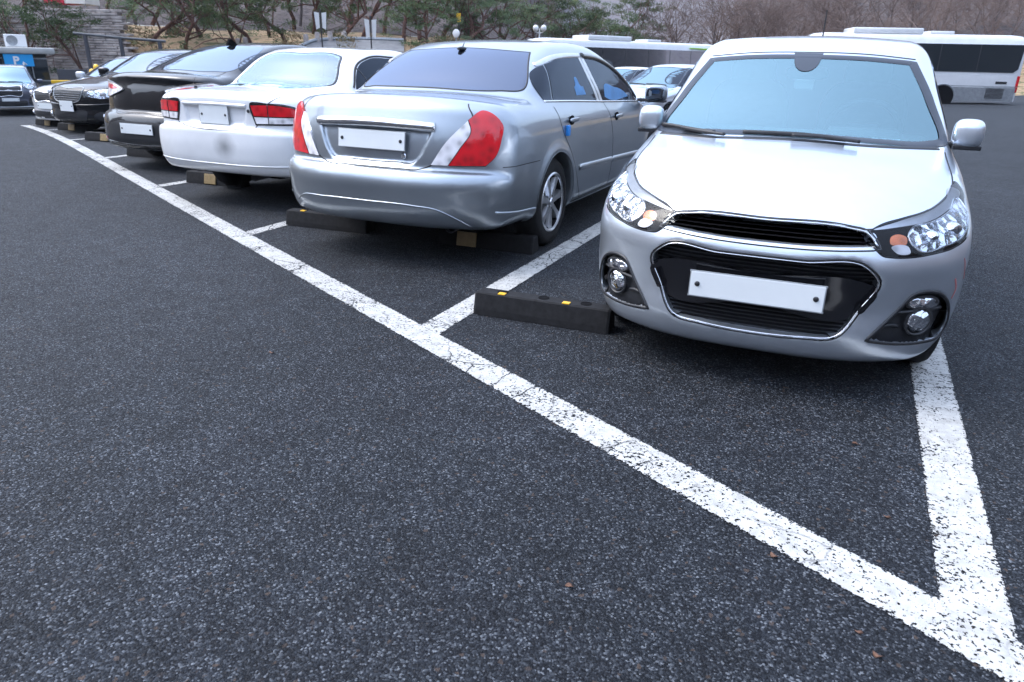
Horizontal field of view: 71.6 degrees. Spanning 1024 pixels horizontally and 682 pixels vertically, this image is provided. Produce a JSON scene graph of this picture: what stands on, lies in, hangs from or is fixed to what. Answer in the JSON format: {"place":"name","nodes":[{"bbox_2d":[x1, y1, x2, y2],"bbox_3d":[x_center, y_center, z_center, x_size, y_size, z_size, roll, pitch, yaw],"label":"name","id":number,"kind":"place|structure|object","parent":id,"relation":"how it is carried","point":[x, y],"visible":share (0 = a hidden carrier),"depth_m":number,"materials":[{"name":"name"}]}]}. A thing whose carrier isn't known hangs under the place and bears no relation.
{"place":"outdoors","nodes":[
{"label":"outdoors","id":0,"kind":"place"},
{"bbox_2d":[306,40,403,51],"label":"service road","id":1,"kind":"structure","parent":0,"point":[388,45],"depth_m":48.25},
{"bbox_2d":[300,37,403,45],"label":"road kerb","id":2,"kind":"structure","parent":1,"relation":"on","point":[357,38],"depth_m":49.46,"materials":[{"name":"concrete"}]},
{"bbox_2d":[0,95,1023,681],"bbox_3d":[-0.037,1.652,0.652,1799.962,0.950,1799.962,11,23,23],"label":"ground","id":3,"kind":"structure","parent":0,"point":[200,481],"depth_m":2.48,"materials":[{"name":"asphalt"}]},
{"bbox_2d":[0,63,42,107],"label":"slate suv","id":4,"kind":"object","parent":3,"relation":"on","point":[18,83],"visible":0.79,"depth_m":26.02,"materials":[{"name":"paint"}]},
{"bbox_2d":[0,47,54,86],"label":"parking booth","id":5,"kind":"object","parent":3,"relation":"on","point":[40,69],"visible":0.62,"depth_m":35.43,"materials":[{"name":"grey glass"}]},
{"bbox_2d":[3,34,27,46],"bbox_3d":[-24.714,-14.938,35.331,0.920,0.590,0.375,-12,25,-31],"label":"air conditioner","id":6,"kind":"object","parent":5,"relation":"on","point":[14,40],"visible":0.92,"depth_m":35.19,"materials":[{"name":"white"}]},
{"bbox_2d":[3,54,34,77],"bbox_3d":[-24.241,-13.099,35.153,1.220,2.060,0.109,-12,25,-31],"label":"parking sign","id":7,"kind":"object","parent":5,"relation":"attached to","point":[20,59],"visible":0.88,"depth_m":34.86,"materials":[{"name":"blue"}]},
{"bbox_2d":[30,58,50,80],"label":"window","id":8,"kind":"structure","parent":5,"relation":"in","point":[40,69],"depth_m":35.66,"materials":[{"name":"black glass"}]},
{"bbox_2d":[35,119,64,125],"bbox_3d":[-9.691,-4.584,14.899,0.740,0.124,0.164,9,23,19],"label":"wheel stop","id":9,"kind":"object","parent":3,"relation":"on","point":[43,122],"visible":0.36,"depth_m":14.84,"materials":[{"name":"rubber"}]},
{"bbox_2d":[0,8,137,79],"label":"stone wall","id":10,"kind":"structure","parent":3,"relation":"on","point":[111,19],"depth_m":44.92,"materials":[{"name":"stone"}]},
{"bbox_2d":[57,69,87,79],"bbox_3d":[-21.472,-12.591,34.888,1.300,1.425,0.110,-11,25,-28],"label":"dark panel","id":11,"kind":"object","parent":3,"relation":"on","point":[66,74],"visible":0.45,"depth_m":34.58,"materials":[{"name":"metal"}]},
{"bbox_2d":[58,122,93,131],"bbox_3d":[-8.052,-3.940,13.070,0.740,0.124,0.164,9,23,19],"label":"wheel stop","id":12,"kind":"object","parent":3,"relation":"on","point":[74,127],"visible":1,"depth_m":12.99,"materials":[{"name":"rubber"}]},
{"bbox_2d":[29,56,131,122],"bbox_3d":[-8.285,-5.669,16.045,2.182,1.465,4.731,11,23,23],"label":"pale saloon nose","id":13,"kind":"object","parent":3,"relation":"on","point":[42,109],"visible":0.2,"depth_m":14.37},
{"bbox_2d":[85,131,109,141],"bbox_3d":[-6.411,-3.216,11.177,0.740,0.124,0.164,9,23,19],"label":"wheel stop","id":14,"kind":"object","parent":3,"relation":"on","point":[95,136],"visible":0.69,"depth_m":11.17,"materials":[{"name":"rubber"}]},
{"bbox_2d":[73,32,165,69],"bbox_3d":[-22.117,-15.573,40.605,4.752,3.749,0.217,-3,22,-11],"label":"guard rail","id":15,"kind":"object","parent":3,"relation":"on","point":[121,46],"visible":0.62,"depth_m":40.01,"materials":[{"name":"grey"}]},
{"bbox_2d":[47,49,193,128],"bbox_3d":[-6.678,-5.028,14.137,2.182,1.465,4.731,11,23,23],"label":"black saloon nose","id":16,"kind":"object","parent":3,"relation":"on","point":[84,101],"visible":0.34,"depth_m":12.31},
{"bbox_2d":[146,53,184,70],"bbox_3d":[-6.345,-5.214,13.378,0.563,0.413,1.111,11,23,23],"label":"side window","id":17,"kind":"structure","parent":16,"relation":"in","point":[171,56],"depth_m":13.29,"materials":[{"name":"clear glass"}]},
{"bbox_2d":[127,148,165,158],"bbox_3d":[-4.828,-2.525,9.498,0.740,0.124,0.150,9,23,19],"label":"wheel stop","id":18,"kind":"object","parent":3,"relation":"on","point":[138,153],"visible":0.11,"depth_m":9.48,"materials":[{"name":"rubber"}]},
{"bbox_2d":[104,39,307,155],"bbox_3d":[-3.334,-3.463,10.108,2.182,1.488,4.768,11,23,23],"label":"black saloon tail","id":19,"kind":"object","parent":3,"relation":"on","point":[133,118],"visible":0.36,"depth_m":8.34},
{"bbox_2d":[152,45,262,71],"bbox_3d":[-3.829,-3.552,8.898,1.343,0.306,0.963,11,23,23],"label":"rear window","id":20,"kind":"structure","parent":19,"relation":"in","point":[224,58],"depth_m":8.78,"materials":[{"name":"grey"}]},
{"bbox_2d":[238,51,271,70],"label":"side window","id":21,"kind":"structure","parent":19,"relation":"in","point":[257,56],"depth_m":8.70,"materials":[{"name":"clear glass"}]},
{"bbox_2d":[186,170,249,187],"bbox_3d":[-3.168,-1.747,7.619,0.740,0.124,0.164,9,23,19],"label":"wheel stop","id":22,"kind":"object","parent":3,"relation":"on","point":[201,177],"visible":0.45,"depth_m":7.58,"materials":[{"name":"rubber"}]},
{"bbox_2d":[246,221,285,234],"bbox_3d":[-1.038,-1.635,7.620,0.130,0.001,4.944,11,23,23],"label":"parking line","id":23,"kind":"object","parent":3,"relation":"on","point":[261,229],"visible":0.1,"depth_m":5.72,"materials":[{"name":"paint"}]},
{"bbox_2d":[159,47,401,184],"bbox_3d":[-1.738,-2.587,8.097,2.022,1.400,4.407,11,23,23],"label":"white saloon","id":24,"kind":"object","parent":3,"relation":"on","point":[241,123],"visible":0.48,"depth_m":6.38,"materials":[{"name":"paint"}]},
{"bbox_2d":[230,51,307,87],"bbox_3d":[-2.243,-2.640,6.881,1.214,0.317,0.782,11,23,23],"label":"rear window","id":25,"kind":"structure","parent":24,"relation":"in","point":[238,83],"depth_m":6.84,"materials":[{"name":"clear glass"}]},
{"bbox_2d":[356,58,389,89],"bbox_3d":[-1.353,-2.652,7.114,0.167,0.344,0.827,11,23,23],"label":"side window","id":26,"kind":"structure","parent":24,"relation":"in","point":[368,67],"depth_m":7.00,"materials":[{"name":"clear glass"}]},
{"bbox_2d":[286,208,374,233],"bbox_3d":[-1.487,-0.987,5.787,0.760,0.126,0.150,9,23,18],"label":"wheel stop","id":27,"kind":"object","parent":3,"relation":"on","point":[299,217],"visible":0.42,"depth_m":5.73,"materials":[{"name":"rubber"}]},
{"bbox_2d":[289,39,667,244],"bbox_3d":[0.068,-1.989,6.590,2.162,1.469,4.873,11,23,22],"label":"silver saloon","id":28,"kind":"object","parent":3,"relation":"on","point":[531,137],"visible":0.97,"depth_m":4.80,"materials":[{"name":"grey paint"}]},
{"bbox_2d":[365,48,528,89],"bbox_3d":[-0.472,-2.033,5.291,1.335,0.296,0.630,11,23,22],"label":"rear window","id":29,"kind":"structure","parent":28,"relation":"in","point":[469,68],"depth_m":5.21,"materials":[{"name":"grey glass"}]},
{"bbox_2d":[529,65,551,99],"bbox_3d":[0.216,-1.859,5.121,0.170,0.244,0.265,11,23,22],"label":"quarter window","id":30,"kind":"structure","parent":28,"relation":"in","point":[538,76],"depth_m":5.10,"materials":[{"name":"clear glass"}]},
{"bbox_2d":[544,58,595,99],"bbox_3d":[0.446,-2.028,5.514,0.166,0.338,0.905,11,23,22],"label":"side window","id":31,"kind":"structure","parent":28,"relation":"in","point":[562,72],"depth_m":5.46,"materials":[{"name":"grey glass"}]},
{"bbox_2d":[544,56,611,195],"bbox_3d":[0.508,-1.712,5.714,0.239,1.084,1.400,11,23,22],"label":"rear door","id":32,"kind":"structure","parent":28,"relation":"in","point":[590,139],"depth_m":5.78,"materials":[{"name":"grey metal"}]},
{"bbox_2d":[584,59,635,99],"bbox_3d":[0.917,-2.372,6.465,0.158,0.380,1.285,11,23,22],"label":"side window","id":33,"kind":"structure","parent":28,"relation":"in","point":[601,74],"depth_m":6.26,"materials":[{"name":"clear glass"}]},
{"bbox_2d":[604,101,643,183],"bbox_3d":[0.965,-2.064,6.633,0.229,1.086,1.359,11,23,22],"label":"front door","id":34,"kind":"structure","parent":28,"relation":"in","point":[626,137],"depth_m":6.63,"materials":[{"name":"grey metal"}]},
{"bbox_2d":[438,229,537,254],"bbox_3d":[-0.185,-0.761,5.291,0.760,0.124,0.164,9,23,19],"label":"wheel stop","id":35,"kind":"object","parent":3,"relation":"on","point":[506,241],"visible":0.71,"depth_m":5.22,"materials":[{"name":"rubber"}]},
{"bbox_2d":[422,222,600,333],"bbox_3d":[0.600,-0.851,5.725,0.155,0.001,4.951,11,23,23],"label":"parking line","id":36,"kind":"object","parent":3,"relation":"on","point":[506,284],"visible":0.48,"depth_m":4.59,"materials":[{"name":"paint"}]},
{"bbox_2d":[20,125,1023,681],"bbox_3d":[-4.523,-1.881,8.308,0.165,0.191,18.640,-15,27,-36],"label":"parking line","id":37,"kind":"object","parent":3,"relation":"on","point":[820,551],"visible":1,"depth_m":2.33,"materials":[{"name":"paint"}]},
{"bbox_2d":[473,287,614,333],"bbox_3d":[0.168,-0.175,3.821,0.760,0.126,0.150,9,23,20],"label":"wheel stop","id":38,"kind":"object","parent":3,"relation":"on","point":[557,312],"visible":1,"depth_m":3.76,"materials":[{"name":"rubber"}]},
{"bbox_2d":[528,35,711,67],"bbox_3d":[7.083,-16.851,44.196,14.010,3.810,2.880,-11,25,-28],"label":"coach","id":39,"kind":"object","parent":3,"relation":"on","point":[619,51],"visible":0.15,"depth_m":43.02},
{"bbox_2d":[615,67,647,81],"bbox_3d":[3.883,-8.432,23.855,2.182,1.465,4.731,21,29,41],"label":"white saloon nose","id":40,"kind":"object","parent":3,"relation":"on","point":[628,74],"visible":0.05,"depth_m":23.08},
{"bbox_2d":[622,69,645,80],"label":"side window","id":41,"kind":"structure","parent":40,"relation":"in","point":[630,75],"depth_m":22.94,"materials":[{"name":"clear glass"}]},
{"bbox_2d":[625,64,694,114],"bbox_3d":[3.911,-5.912,17.166,4.731,1.465,2.182,-18,29,-40],"label":"silver saloon nose","id":42,"kind":"object","parent":3,"relation":"on","point":[672,78],"visible":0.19,"depth_m":16.29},
{"bbox_2d":[665,68,691,86],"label":"side window","id":43,"kind":"structure","parent":42,"relation":"in","point":[676,80],"depth_m":16.19,"materials":[{"name":"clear glass"}]},
{"bbox_2d":[599,10,985,362],"bbox_3d":[1.729,-1.158,4.290,1.679,1.681,3.609,10,23,21],"label":"silver hatchback","id":44,"kind":"object","parent":3,"relation":"on","point":[802,196],"visible":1,"depth_m":3.09,"materials":[{"name":"paint"}]},
{"bbox_2d":[808,27,1023,103],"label":"coach","id":45,"kind":"object","parent":3,"relation":"on","point":[977,67],"visible":0.35,"depth_m":33.77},
{"bbox_2d":[910,338,1017,646],"bbox_3d":[2.218,-0.071,3.841,0.165,0.001,4.953,11,24,23],"label":"parking line","id":46,"kind":"object","parent":3,"relation":"on","point":[947,426],"visible":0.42,"depth_m":2.26,"materials":[{"name":"paint"}]},
{"bbox_2d":[0,21,1023,94],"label":"bank","id":47,"kind":"structure","parent":0,"point":[172,43],"depth_m":51.04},
{"bbox_2d":[0,0,32,33],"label":"pine tree","id":48,"kind":"object","parent":47,"relation":"on","point":[5,23],"visible":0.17,"depth_m":44.47,"materials":[{"name":"green plant"}]},
{"bbox_2d":[0,0,89,54],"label":"pine tree","id":49,"kind":"object","parent":47,"relation":"on","point":[27,16],"visible":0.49,"depth_m":42.59,"materials":[{"name":"green plant"}]},
{"bbox_2d":[22,0,103,75],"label":"pine tree","id":50,"kind":"object","parent":47,"relation":"on","point":[53,28],"visible":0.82,"depth_m":41.44,"materials":[{"name":"green plant"}]},
{"bbox_2d":[45,0,99,8],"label":"canopy","id":51,"kind":"object","parent":47,"relation":"on","point":[85,2],"visible":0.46,"depth_m":51.80,"materials":[{"name":"white fabric"}]},
{"bbox_2d":[104,0,135,22],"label":"pine tree","id":52,"kind":"object","parent":47,"relation":"on","point":[121,8],"visible":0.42,"depth_m":48.12,"materials":[{"name":"green plant"}]},
{"bbox_2d":[113,0,260,48],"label":"pine tree","id":53,"kind":"object","parent":47,"relation":"on","point":[166,6],"visible":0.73,"depth_m":45.11,"materials":[{"name":"green plant"}]},
{"bbox_2d":[134,0,242,43],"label":"pine tree","id":54,"kind":"object","parent":47,"relation":"on","point":[163,29],"visible":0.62,"depth_m":46.25,"materials":[{"name":"green plant"}]},
{"bbox_2d":[122,0,263,37],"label":"pine tree","id":55,"kind":"object","parent":47,"relation":"on","point":[139,16],"visible":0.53,"depth_m":47.32,"materials":[{"name":"green plant"}]},
{"bbox_2d":[165,0,246,34],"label":"pine tree","id":56,"kind":"object","parent":47,"relation":"on","point":[186,23],"visible":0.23,"depth_m":52.42,"materials":[{"name":"green plant"}]},
{"bbox_2d":[174,0,286,48],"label":"pine tree","id":57,"kind":"object","parent":47,"relation":"on","point":[215,15],"visible":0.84,"depth_m":42.91,"materials":[{"name":"green plant"}]},
{"bbox_2d":[195,0,296,41],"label":"pine tree","id":58,"kind":"object","parent":47,"relation":"on","point":[271,25],"visible":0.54,"depth_m":46.98,"materials":[{"name":"green plant"}]},
{"bbox_2d":[25,5,468,50],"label":"undergrowth","id":59,"kind":"object","parent":47,"relation":"on","point":[341,38],"visible":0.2,"depth_m":47.56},
{"bbox_2d":[219,0,283,42],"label":"pine tree","id":60,"kind":"object","parent":47,"relation":"on","point":[239,29],"visible":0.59,"depth_m":47.20,"materials":[{"name":"green plant"}]},
{"bbox_2d":[270,0,332,29],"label":"pine tree","id":61,"kind":"object","parent":47,"relation":"on","point":[289,7],"visible":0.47,"depth_m":59.15,"materials":[{"name":"green plant"}]},
{"bbox_2d":[314,8,325,46],"bbox_3d":[-12.175,-19.311,45.491,0.760,3.621,0.091,-4,22,-13],"label":"banner pole","id":62,"kind":"object","parent":47,"relation":"on","point":[320,25],"visible":0.83,"depth_m":45.09,"materials":[{"name":"grey"}]},
{"bbox_2d":[303,0,368,34],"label":"pine tree","id":63,"kind":"object","parent":47,"relation":"on","point":[316,5],"visible":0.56,"depth_m":55.64,"materials":[{"name":"green plant"}]},
{"bbox_2d":[312,0,371,33],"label":"pine tree","id":64,"kind":"object","parent":47,"relation":"on","point":[353,24],"visible":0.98,"depth_m":50.64,"materials":[{"name":"green plant"}]},
{"bbox_2d":[364,16,375,48],"bbox_3d":[-9.028,-19.023,45.605,0.760,3.403,0.098,-3,22,-10],"label":"banner pole","id":65,"kind":"object","parent":47,"relation":"on","point":[371,34],"visible":0.83,"depth_m":45.26,"materials":[{"name":"grey"}]},
{"bbox_2d":[312,0,434,36],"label":"pine tree","id":66,"kind":"object","parent":47,"relation":"on","point":[376,9],"visible":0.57,"depth_m":53.53,"materials":[{"name":"green plant"}]},
{"bbox_2d":[347,0,413,31],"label":"pine tree","id":67,"kind":"object","parent":47,"relation":"on","point":[371,8],"visible":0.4,"depth_m":60.23,"materials":[{"name":"green plant"}]},
{"bbox_2d":[379,0,430,39],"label":"pine tree","id":68,"kind":"object","parent":47,"relation":"on","point":[418,31],"visible":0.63,"depth_m":57.02,"materials":[{"name":"green plant"}]},
{"bbox_2d":[382,0,454,33],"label":"pine tree","id":69,"kind":"object","parent":47,"relation":"on","point":[385,29],"visible":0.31,"depth_m":58.78,"materials":[{"name":"green plant"}]},
{"bbox_2d":[375,0,464,47],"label":"pine tree","id":70,"kind":"object","parent":47,"relation":"on","point":[407,8],"visible":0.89,"depth_m":49.05,"materials":[{"name":"green plant"}]},
{"bbox_2d":[402,0,472,42],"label":"pine tree","id":71,"kind":"object","parent":47,"relation":"on","point":[456,20],"visible":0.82,"depth_m":51.33,"materials":[{"name":"green plant"}]},
{"bbox_2d":[402,0,501,34],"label":"pine tree","id":72,"kind":"object","parent":47,"relation":"on","point":[464,14],"visible":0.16,"depth_m":62.18,"materials":[{"name":"green plant"}]},
{"bbox_2d":[419,0,515,38],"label":"pine tree","id":73,"kind":"object","parent":47,"relation":"on","point":[494,15],"visible":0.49,"depth_m":58.08,"materials":[{"name":"green plant"}]},
{"bbox_2d":[429,0,524,40],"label":"pine tree","id":74,"kind":"object","parent":47,"relation":"on","point":[477,11],"visible":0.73,"depth_m":56.67,"materials":[{"name":"green plant"}]},
{"bbox_2d":[448,0,519,39],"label":"pine tree","id":75,"kind":"object","parent":47,"relation":"on","point":[513,32],"visible":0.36,"depth_m":58.08,"materials":[{"name":"green plant"}]},
{"bbox_2d":[485,0,558,39],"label":"pine tree","id":76,"kind":"object","parent":47,"relation":"on","point":[525,21],"visible":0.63,"depth_m":66.48,"materials":[{"name":"green plant"}]},
{"bbox_2d":[498,0,581,39],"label":"pine tree","id":77,"kind":"object","parent":47,"relation":"on","point":[562,6],"visible":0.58,"depth_m":68.93,"materials":[{"name":"green plant"}]},
{"bbox_2d":[516,6,605,38],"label":"pine tree","id":78,"kind":"object","parent":47,"relation":"on","point":[563,33],"visible":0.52,"depth_m":68.45,"materials":[{"name":"green plant"}]},
{"bbox_2d":[512,0,612,37],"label":"pine tree","id":79,"kind":"object","parent":47,"relation":"on","point":[581,23],"visible":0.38,"depth_m":72.17,"materials":[{"name":"green plant"}]},
{"bbox_2d":[546,0,613,36],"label":"pine tree","id":80,"kind":"object","parent":47,"relation":"on","point":[593,7],"visible":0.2,"depth_m":79.85,"materials":[{"name":"green plant"}]},
{"bbox_2d":[564,0,655,40],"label":"pine tree","id":81,"kind":"object","parent":47,"relation":"on","point":[610,23],"visible":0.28,"depth_m":72.55,"materials":[{"name":"green plant"}]},
{"bbox_2d":[576,0,661,40],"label":"pine tree","id":82,"kind":"object","parent":47,"relation":"on","point":[622,29],"visible":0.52,"depth_m":69.52,"materials":[{"name":"green plant"}]},
{"bbox_2d":[594,0,676,40],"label":"pine tree","id":83,"kind":"object","parent":47,"relation":"on","point":[637,4],"visible":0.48,"depth_m":72.53,"materials":[{"name":"green plant"}]},
{"bbox_2d":[632,0,716,43],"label":"bare tree","id":84,"kind":"object","parent":47,"relation":"on","point":[672,30],"visible":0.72,"depth_m":70.48,"materials":[{"name":"brown plant"}]},
{"bbox_2d":[630,0,722,43],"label":"bare tree","id":85,"kind":"object","parent":47,"relation":"on","point":[673,37],"visible":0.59,"depth_m":70.75,"materials":[{"name":"brown plant"}]},
{"bbox_2d":[657,0,759,44],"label":"bare tree","id":86,"kind":"object","parent":47,"relation":"on","point":[714,40],"visible":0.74,"depth_m":69.79,"materials":[{"name":"brown plant"}]},
{"bbox_2d":[676,0,761,44],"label":"bare tree","id":87,"kind":"object","parent":47,"relation":"on","point":[728,24],"visible":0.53,"depth_m":72.82,"materials":[{"name":"brown plant"}]},
{"bbox_2d":[675,0,821,43],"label":"bare tree","id":88,"kind":"object","parent":47,"relation":"on","point":[752,9],"visible":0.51,"depth_m":72.59,"materials":[{"name":"brown plant"}]},
{"bbox_2d":[719,0,808,37],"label":"bare tree","id":89,"kind":"object","parent":47,"relation":"on","point":[787,7],"visible":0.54,"depth_m":72.09,"materials":[{"name":"brown plant"}]},
{"bbox_2d":[726,0,808,38],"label":"bare tree","id":90,"kind":"object","parent":47,"relation":"on","point":[776,18],"visible":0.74,"depth_m":70.53,"materials":[{"name":"brown plant"}]},
{"bbox_2d":[728,0,817,36],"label":"bare tree","id":91,"kind":"object","parent":47,"relation":"on","point":[775,22],"visible":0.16,"depth_m":75.41,"materials":[{"name":"brown plant"}]},
{"bbox_2d":[740,0,810,35],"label":"bare tree","id":92,"kind":"object","parent":47,"relation":"on","point":[791,15],"visible":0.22,"depth_m":76.83,"materials":[{"name":"brown plant"}]},
{"bbox_2d":[735,0,845,35],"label":"bare tree","id":93,"kind":"object","parent":47,"relation":"on","point":[798,18],"visible":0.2,"depth_m":78.14,"materials":[{"name":"brown plant"}]},
{"bbox_2d":[775,0,867,35],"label":"bare tree","id":94,"kind":"object","parent":47,"relation":"on","point":[813,7],"visible":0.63,"depth_m":70.14,"materials":[{"name":"brown plant"}]},
{"bbox_2d":[798,1,853,32],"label":"bare tree","id":95,"kind":"object","parent":47,"relation":"on","point":[830,17],"visible":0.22,"depth_m":80.58,"materials":[{"name":"brown plant"}]},
{"bbox_2d":[787,0,878,35],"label":"bare tree","id":96,"kind":"object","parent":47,"relation":"on","point":[848,24],"visible":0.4,"depth_m":69.77,"materials":[{"name":"brown plant"}]},
{"bbox_2d":[804,0,887,32],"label":"bare tree","id":97,"kind":"object","parent":47,"relation":"on","point":[847,2],"visible":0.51,"depth_m":70.58,"materials":[{"name":"brown plant"}]},
{"bbox_2d":[834,5,919,30],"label":"bare tree","id":98,"kind":"object","parent":47,"relation":"on","point":[873,22],"visible":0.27,"depth_m":65.65,"materials":[{"name":"brown plant"}]},
{"bbox_2d":[882,0,969,31],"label":"bare tree","id":99,"kind":"object","parent":47,"relation":"on","point":[900,20],"visible":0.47,"depth_m":77.42,"materials":[{"name":"brown plant"}]},
{"bbox_2d":[873,0,979,34],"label":"bare tree","id":100,"kind":"object","parent":47,"relation":"on","point":[936,5],"visible":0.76,"depth_m":70.88,"materials":[{"name":"brown plant"}]},
{"bbox_2d":[929,0,1023,35],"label":"bare tree","id":101,"kind":"object","parent":47,"relation":"on","point":[983,23],"visible":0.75,"depth_m":74.80,"materials":[{"name":"brown plant"}]},
{"bbox_2d":[1,0,1023,44],"bbox_3d":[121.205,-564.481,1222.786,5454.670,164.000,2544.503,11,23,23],"label":"hills","id":102,"kind":"structure","parent":0,"point":[280,15],"depth_m":87.75,"materials":[{"name":"plant"}]},
{"bbox_2d":[539,0,993,38],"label":"bare wood","id":103,"kind":"object","parent":102,"relation":"on","point":[551,2],"visible":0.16,"depth_m":96.12,"materials":[{"name":"brown plant"}]},
{"bbox_2d":[848,0,934,27],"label":"bare tree","id":104,"kind":"object","parent":102,"relation":"on","point":[881,4],"visible":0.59,"depth_m":85.28,"materials":[{"name":"brown plant"}]},
{"bbox_2d":[894,0,954,27],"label":"bare tree","id":105,"kind":"object","parent":102,"relation":"on","point":[917,8],"visible":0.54,"depth_m":86.70,"materials":[{"name":"brown plant"}]},
{"bbox_2d":[905,0,1002,31],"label":"bare tree","id":106,"kind":"object","parent":102,"relation":"on","point":[959,25],"visible":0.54,"depth_m":81.22,"materials":[{"name":"brown plant"}]},
{"bbox_2d":[966,0,1023,35],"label":"bare tree","id":107,"kind":"object","parent":102,"relation":"on","point":[1016,27],"visible":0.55,"depth_m":83.60,"materials":[{"name":"brown plant"}]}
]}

